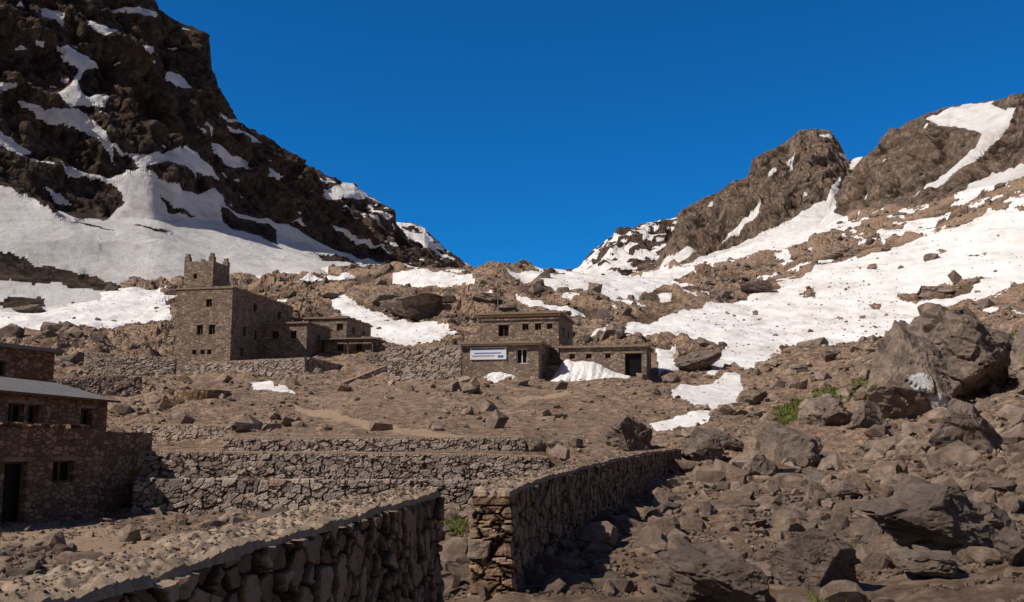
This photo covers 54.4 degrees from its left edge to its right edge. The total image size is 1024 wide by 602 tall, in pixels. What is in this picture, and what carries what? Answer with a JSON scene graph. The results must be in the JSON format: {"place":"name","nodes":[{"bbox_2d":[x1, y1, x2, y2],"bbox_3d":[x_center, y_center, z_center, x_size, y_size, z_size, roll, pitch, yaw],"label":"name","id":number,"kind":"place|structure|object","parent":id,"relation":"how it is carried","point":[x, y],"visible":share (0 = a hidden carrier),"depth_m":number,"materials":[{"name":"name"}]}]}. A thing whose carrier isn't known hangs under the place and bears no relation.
{"place":"outdoors","nodes":[
{"label":"outdoors","id":0,"kind":"place"},
{"bbox_2d":[0,0,418,311],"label":"mountain","id":1,"kind":"structure","parent":0,"point":[131,145],"depth_m":326.93,"materials":[{"name":"black stone"}]},
{"bbox_2d":[11,304,45,312],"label":"boulder","id":2,"kind":"object","parent":1,"relation":"on","point":[36,308],"visible":0.9,"depth_m":187.97,"materials":[{"name":"stone"}]},
{"bbox_2d":[314,169,447,267],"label":"mountain","id":3,"kind":"structure","parent":0,"point":[379,217],"depth_m":715.55,"materials":[{"name":"black stone"}]},
{"bbox_2d":[396,222,468,267],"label":"mountain","id":4,"kind":"structure","parent":0,"point":[423,236],"depth_m":1009.55,"materials":[{"name":"white snow"}]},
{"bbox_2d":[0,177,1023,601],"bbox_3d":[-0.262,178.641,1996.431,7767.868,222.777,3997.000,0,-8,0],"label":"rocky ground","id":5,"kind":"structure","parent":0,"point":[790,305],"depth_m":143.83,"materials":[{"name":"soil"}]},
{"bbox_2d":[32,330,58,342],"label":"boulder","id":6,"kind":"object","parent":5,"relation":"on","point":[41,336],"visible":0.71,"depth_m":149.00,"materials":[{"name":"stone"}]},
{"bbox_2d":[0,347,152,525],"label":"walls","id":7,"kind":"structure","parent":5,"relation":"on","point":[102,473],"depth_m":40.21,"materials":[{"name":"brown stone"}]},
{"bbox_2d":[1,463,20,522],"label":"door","id":8,"kind":"structure","parent":7,"relation":"attached to","point":[10,492],"depth_m":36.35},
{"bbox_2d":[0,362,86,480],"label":"windows","id":9,"kind":"structure","parent":7,"relation":"attached to","point":[63,471],"depth_m":42.68,"materials":[{"name":"black glass"}]},
{"bbox_2d":[0,361,88,524],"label":"frame","id":10,"kind":"object","parent":7,"relation":"attached to","point":[21,472],"visible":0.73,"depth_m":39.09,"materials":[{"name":"brown wood"}]},
{"bbox_2d":[0,357,94,461],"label":"lintel","id":11,"kind":"structure","parent":7,"relation":"attached to","point":[21,459],"depth_m":39.04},
{"bbox_2d":[0,343,118,400],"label":"metal roof","id":12,"kind":"structure","parent":7,"relation":"on","point":[23,385],"depth_m":48.06,"materials":[{"name":"grey metal"}]},
{"bbox_2d":[0,384,120,402],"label":"beams","id":13,"kind":"structure","parent":12,"relation":"on","point":[49,395],"depth_m":45.27,"materials":[{"name":"brown wood"}]},
{"bbox_2d":[53,374,141,395],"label":"stone wall","id":14,"kind":"structure","parent":5,"relation":"on","point":[116,384],"depth_m":80.82,"materials":[{"name":"stone"}]},
{"bbox_2d":[83,351,176,376],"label":"stone wall","id":15,"kind":"structure","parent":5,"relation":"on","point":[99,364],"depth_m":105.82,"materials":[{"name":"stone"}]},
{"bbox_2d":[131,423,235,441],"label":"stone wall","id":16,"kind":"structure","parent":5,"relation":"on","point":[171,432],"depth_m":52.22,"materials":[{"name":"brown stone"}]},
{"bbox_2d":[174,389,230,400],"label":"round stone cistern","id":17,"kind":"object","parent":5,"relation":"on","point":[192,394],"visible":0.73,"depth_m":73.76,"materials":[{"name":"brown stone"}]},
{"bbox_2d":[0,487,445,601],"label":"dry stone wall","id":18,"kind":"structure","parent":5,"relation":"on","point":[390,551],"depth_m":5.79,"materials":[{"name":"brown stone"}]},
{"bbox_2d":[184,357,307,377],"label":"stone wall","id":19,"kind":"structure","parent":5,"relation":"on","point":[288,367],"depth_m":98.44,"materials":[{"name":"beige stone"}]},
{"bbox_2d":[174,253,388,372],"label":"stone lodge with tower","id":20,"kind":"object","parent":5,"relation":"on","point":[219,317],"visible":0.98,"depth_m":114.09,"materials":[{"name":"brown stone"}]},
{"bbox_2d":[194,275,362,353],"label":"windows","id":21,"kind":"structure","parent":20,"relation":"in","point":[213,326],"depth_m":118.26,"materials":[{"name":"black glass"}]},
{"bbox_2d":[131,477,487,515],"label":"terrace wall","id":22,"kind":"structure","parent":5,"relation":"on","point":[190,496],"depth_m":40.98,"materials":[{"name":"grey stone"}]},
{"bbox_2d":[306,357,343,372],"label":"stone wall","id":23,"kind":"structure","parent":5,"relation":"on","point":[312,364],"depth_m":99.62,"materials":[{"name":"stone"}]},
{"bbox_2d":[136,450,549,480],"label":"terrace wall","id":24,"kind":"structure","parent":5,"relation":"on","point":[256,465],"depth_m":43.66,"materials":[{"name":"grey stone"}]},
{"bbox_2d":[341,365,387,383],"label":"stone wall","id":25,"kind":"structure","parent":5,"relation":"on","point":[376,371],"depth_m":91.40,"materials":[{"name":"beige stone"}]},
{"bbox_2d":[222,436,525,451],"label":"terrace wall","id":26,"kind":"structure","parent":5,"relation":"on","point":[406,444],"depth_m":47.38,"materials":[{"name":"grey stone"}]},
{"bbox_2d":[365,351,388,363],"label":"stone wall","id":27,"kind":"structure","parent":5,"relation":"on","point":[372,357],"depth_m":103.92,"materials":[{"name":"brown stone"}]},
{"bbox_2d":[368,292,399,305],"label":"boulder","id":28,"kind":"object","parent":5,"relation":"on","point":[375,298],"visible":0.53,"depth_m":190.00,"materials":[{"name":"stone"}]},
{"bbox_2d":[379,293,444,320],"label":"boulder","id":29,"kind":"object","parent":5,"relation":"on","point":[419,306],"visible":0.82,"depth_m":175.26,"materials":[{"name":"stone"}]},
{"bbox_2d":[388,345,462,382],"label":"stone wall","id":30,"kind":"structure","parent":5,"relation":"on","point":[409,364],"depth_m":85.79,"materials":[{"name":"beige stone"}]},
{"bbox_2d":[472,292,502,302],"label":"boulder","id":31,"kind":"object","parent":5,"relation":"on","point":[485,297],"visible":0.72,"depth_m":180.38,"materials":[{"name":"stone"}]},
{"bbox_2d":[484,372,514,378],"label":"snow bank","id":32,"kind":"structure","parent":5,"relation":"on","point":[497,375],"depth_m":85.67,"materials":[{"name":"white snow"}]},
{"bbox_2d":[0,440,1023,601],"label":"scree stones","id":33,"kind":"object","parent":5,"relation":"on","point":[660,532],"visible":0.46,"depth_m":19.44,"materials":[{"name":"brown stone"}]},
{"bbox_2d":[0,176,1023,367],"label":"scree stones","id":34,"kind":"object","parent":5,"relation":"on","point":[537,288],"visible":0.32,"depth_m":184.94,"materials":[{"name":"brown stone"}]},
{"bbox_2d":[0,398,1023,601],"bbox_3d":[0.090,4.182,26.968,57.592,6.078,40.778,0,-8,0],"label":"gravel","id":35,"kind":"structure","parent":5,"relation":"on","point":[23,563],"depth_m":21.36,"materials":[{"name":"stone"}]},
{"bbox_2d":[1,314,1023,537],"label":"scree stones","id":36,"kind":"object","parent":5,"relation":"on","point":[717,470],"visible":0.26,"depth_m":59.42,"materials":[{"name":"brown stone"}]},
{"bbox_2d":[524,435,546,451],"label":"boulder","id":37,"kind":"object","parent":5,"relation":"on","point":[536,444],"visible":0.91,"depth_m":46.05,"materials":[{"name":"stone"}]},
{"bbox_2d":[546,438,562,448],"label":"boulder","id":38,"kind":"object","parent":5,"relation":"on","point":[552,443],"visible":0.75,"depth_m":47.82,"materials":[{"name":"stone"}]},
{"bbox_2d":[458,296,653,379],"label":"stone mountain refuge","id":39,"kind":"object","parent":5,"relation":"on","point":[538,344],"visible":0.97,"depth_m":88.78,"materials":[{"name":"brown stone"}]},
{"bbox_2d":[470,347,505,359],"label":"banner sign","id":40,"kind":"object","parent":39,"relation":"attached to","point":[482,353],"visible":1,"depth_m":87.06,"materials":[{"name":"white paint"}]},
{"bbox_2d":[500,324,609,362],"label":"windows","id":41,"kind":"structure","parent":39,"relation":"in","point":[503,329],"depth_m":89.42,"materials":[{"name":"black glass"}]},
{"bbox_2d":[626,354,640,375],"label":"door","id":42,"kind":"structure","parent":39,"relation":"in","point":[633,361],"depth_m":88.19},
{"bbox_2d":[467,448,681,600],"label":"dry stone wall","id":43,"kind":"structure","parent":5,"relation":"on","point":[515,532],"depth_m":14.43,"materials":[{"name":"brown stone"}]},
{"bbox_2d":[0,447,678,598],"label":"wall top pebbles","id":44,"kind":"object","parent":43,"relation":"on","point":[557,469],"depth_m":7.08,"materials":[{"name":"stone"}]},
{"bbox_2d":[550,359,630,381],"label":"snow bank","id":45,"kind":"structure","parent":5,"relation":"on","point":[574,371],"depth_m":86.90,"materials":[{"name":"white snow"}]},
{"bbox_2d":[605,415,652,451],"bbox_3d":[5.976,6.795,50.205,2.492,2.195,1.719,5,-10,-30],"label":"boulder","id":46,"kind":"object","parent":5,"relation":"on","point":[629,433],"visible":0.88,"depth_m":49.51,"materials":[{"name":"stone"}]},
{"bbox_2d":[673,350,720,370],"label":"boulder","id":47,"kind":"object","parent":5,"relation":"on","point":[701,360],"visible":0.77,"depth_m":97.86,"materials":[{"name":"stone"}]},
{"bbox_2d":[681,427,728,461],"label":"boulder","id":48,"kind":"object","parent":5,"relation":"on","point":[701,444],"visible":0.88,"depth_m":43.70,"materials":[{"name":"stone"}]},
{"bbox_2d":[650,544,775,601],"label":"boulder","id":49,"kind":"object","parent":5,"relation":"on","point":[701,573],"visible":1,"depth_m":9.85,"materials":[{"name":"stone"}]},
{"bbox_2d":[440,329,1018,601],"bbox_3d":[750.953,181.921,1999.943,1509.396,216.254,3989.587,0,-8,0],"label":"grass","id":50,"kind":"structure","parent":5,"relation":"on","point":[794,409],"depth_m":62.27,"materials":[{"name":"green plant"}]},
{"bbox_2d":[725,435,743,449],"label":"boulder","id":51,"kind":"object","parent":5,"relation":"on","point":[735,443],"visible":0.51,"depth_m":47.38,"materials":[{"name":"stone"}]},
{"bbox_2d":[744,390,767,403],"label":"boulder","id":52,"kind":"object","parent":5,"relation":"on","point":[751,398],"visible":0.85,"depth_m":67.53,"materials":[{"name":"stone"}]},
{"bbox_2d":[740,280,772,291],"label":"boulder","id":53,"kind":"object","parent":5,"relation":"on","point":[762,286],"visible":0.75,"depth_m":213.98,"materials":[{"name":"stone"}]},
{"bbox_2d":[741,453,778,477],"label":"boulder","id":54,"kind":"object","parent":5,"relation":"on","point":[757,463],"visible":0.62,"depth_m":33.75,"materials":[{"name":"stone"}]},
{"bbox_2d":[751,421,819,468],"bbox_3d":[10.994,5.792,39.337,2.434,2.118,2.097,-8,-11,44],"label":"boulder","id":55,"kind":"object","parent":5,"relation":"on","point":[798,444],"visible":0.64,"depth_m":38.93,"materials":[{"name":"stone"}]},
{"bbox_2d":[788,362,807,371],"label":"boulder","id":56,"kind":"object","parent":5,"relation":"on","point":[801,367],"visible":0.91,"depth_m":92.85,"materials":[{"name":"stone"}]},
{"bbox_2d":[768,529,861,594],"bbox_3d":[3.444,2.984,11.315,0.748,0.813,0.825,4,-9,-24],"label":"boulder","id":57,"kind":"object","parent":5,"relation":"on","point":[815,560],"visible":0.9,"depth_m":11.06,"materials":[{"name":"stone"}]},
{"bbox_2d":[813,436,822,453],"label":"boulder","id":58,"kind":"object","parent":5,"relation":"on","point":[820,446],"visible":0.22,"depth_m":41.02,"materials":[{"name":"stone"}]},
{"bbox_2d":[798,397,852,426],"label":"boulder","id":59,"kind":"object","parent":5,"relation":"on","point":[818,411],"visible":0.93,"depth_m":55.55,"materials":[{"name":"stone"}]},
{"bbox_2d":[821,350,840,361],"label":"boulder","id":60,"kind":"object","parent":5,"relation":"on","point":[827,355],"visible":1,"depth_m":102.28,"materials":[{"name":"stone"}]},
{"bbox_2d":[820,393,842,404],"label":"boulder","id":61,"kind":"object","parent":5,"relation":"on","point":[826,396],"visible":0.15,"depth_m":64.18,"materials":[{"name":"stone"}]},
{"bbox_2d":[822,246,858,259],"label":"boulder","id":62,"kind":"object","parent":5,"relation":"on","point":[835,253],"visible":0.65,"depth_m":278.13,"materials":[{"name":"stone"}]},
{"bbox_2d":[830,479,861,498],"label":"boulder","id":63,"kind":"object","parent":5,"relation":"on","point":[842,488],"visible":0.88,"depth_m":24.01,"materials":[{"name":"stone"}]},
{"bbox_2d":[847,399,883,429],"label":"boulder","id":64,"kind":"object","parent":5,"relation":"on","point":[868,414],"visible":0.91,"depth_m":47.14,"materials":[{"name":"stone"}]},
{"bbox_2d":[859,436,887,451],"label":"boulder","id":65,"kind":"object","parent":5,"relation":"on","point":[866,447],"visible":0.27,"depth_m":40.10,"materials":[{"name":"stone"}]},
{"bbox_2d":[859,516,889,543],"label":"boulder","id":66,"kind":"object","parent":5,"relation":"on","point":[871,528],"visible":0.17,"depth_m":14.94,"materials":[{"name":"stone"}]},
{"bbox_2d":[881,320,907,340],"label":"boulder","id":67,"kind":"object","parent":5,"relation":"on","point":[903,322],"visible":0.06,"depth_m":114.07,"materials":[{"name":"stone"}]},
{"bbox_2d":[866,320,951,419],"bbox_3d":[20.571,3.893,52.004,4.215,5.953,3.673,-3,-9,19],"label":"boulder","id":68,"kind":"object","parent":5,"relation":"on","point":[908,377],"visible":0.8,"depth_m":51.15,"materials":[{"name":"stone"}]},
{"bbox_2d":[890,548,958,578],"bbox_3d":[4.728,3.010,11.378,0.670,0.352,0.622,-1,-8,7],"label":"boulder","id":69,"kind":"object","parent":5,"relation":"on","point":[933,563],"visible":0.94,"depth_m":11.18,"materials":[{"name":"stone"}]},
{"bbox_2d":[853,475,1017,549],"bbox_3d":[5.740,2.989,13.631,2.134,1.182,1.476,5,-10,-31],"label":"boulder","id":70,"kind":"object","parent":5,"relation":"on","point":[914,510],"visible":0.78,"depth_m":13.16,"materials":[{"name":"stone"}]},
{"bbox_2d":[916,285,961,297],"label":"boulder","id":71,"kind":"object","parent":5,"relation":"on","point":[925,291],"visible":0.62,"depth_m":178.95,"materials":[{"name":"stone"}]},
{"bbox_2d":[904,302,1014,398],"bbox_3d":[27.195,3.644,61.239,6.534,6.815,6.570,7,-11,-40],"label":"boulder","id":72,"kind":"object","parent":5,"relation":"on","point":[975,352],"visible":0.61,"depth_m":58.72,"materials":[{"name":"stone"}]},
{"bbox_2d":[928,398,1002,453],"bbox_3d":[14.622,4.246,32.125,2.146,2.195,1.958,-4,-9,28],"label":"boulder","id":73,"kind":"object","parent":5,"relation":"on","point":[968,424],"visible":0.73,"depth_m":31.53,"materials":[{"name":"stone"}]},
{"bbox_2d":[954,307,980,322],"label":"boulder","id":74,"kind":"object","parent":5,"relation":"on","point":[966,310],"depth_m":66.64,"materials":[{"name":"stone"}]},
{"bbox_2d":[992,526,1023,565],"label":"boulder","id":75,"kind":"object","parent":5,"relation":"on","point":[1008,542],"visible":0.96,"depth_m":11.37,"materials":[{"name":"stone"}]},
{"bbox_2d":[1008,326,1023,394],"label":"boulder","id":76,"kind":"object","parent":5,"relation":"on","point":[1016,369],"visible":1,"depth_m":52.34,"materials":[{"name":"stone"}]},
{"bbox_2d":[155,0,1023,269],"label":"sky","id":77,"kind":"structure","parent":0,"point":[507,131],"materials":[{"name":"blue"}]},
{"bbox_2d":[572,217,676,275],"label":"mountain","id":78,"kind":"structure","parent":0,"point":[621,251],"depth_m":1007.19,"materials":[{"name":"white snow"}]},
{"bbox_2d":[637,128,862,270],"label":"mountain","id":79,"kind":"structure","parent":0,"point":[793,183],"depth_m":665.96,"materials":[{"name":"brown stone"}]},
{"bbox_2d":[817,93,1023,227],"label":"mountain","id":80,"kind":"structure","parent":0,"point":[940,154],"depth_m":482.11,"materials":[{"name":"brown stone"}]}
]}

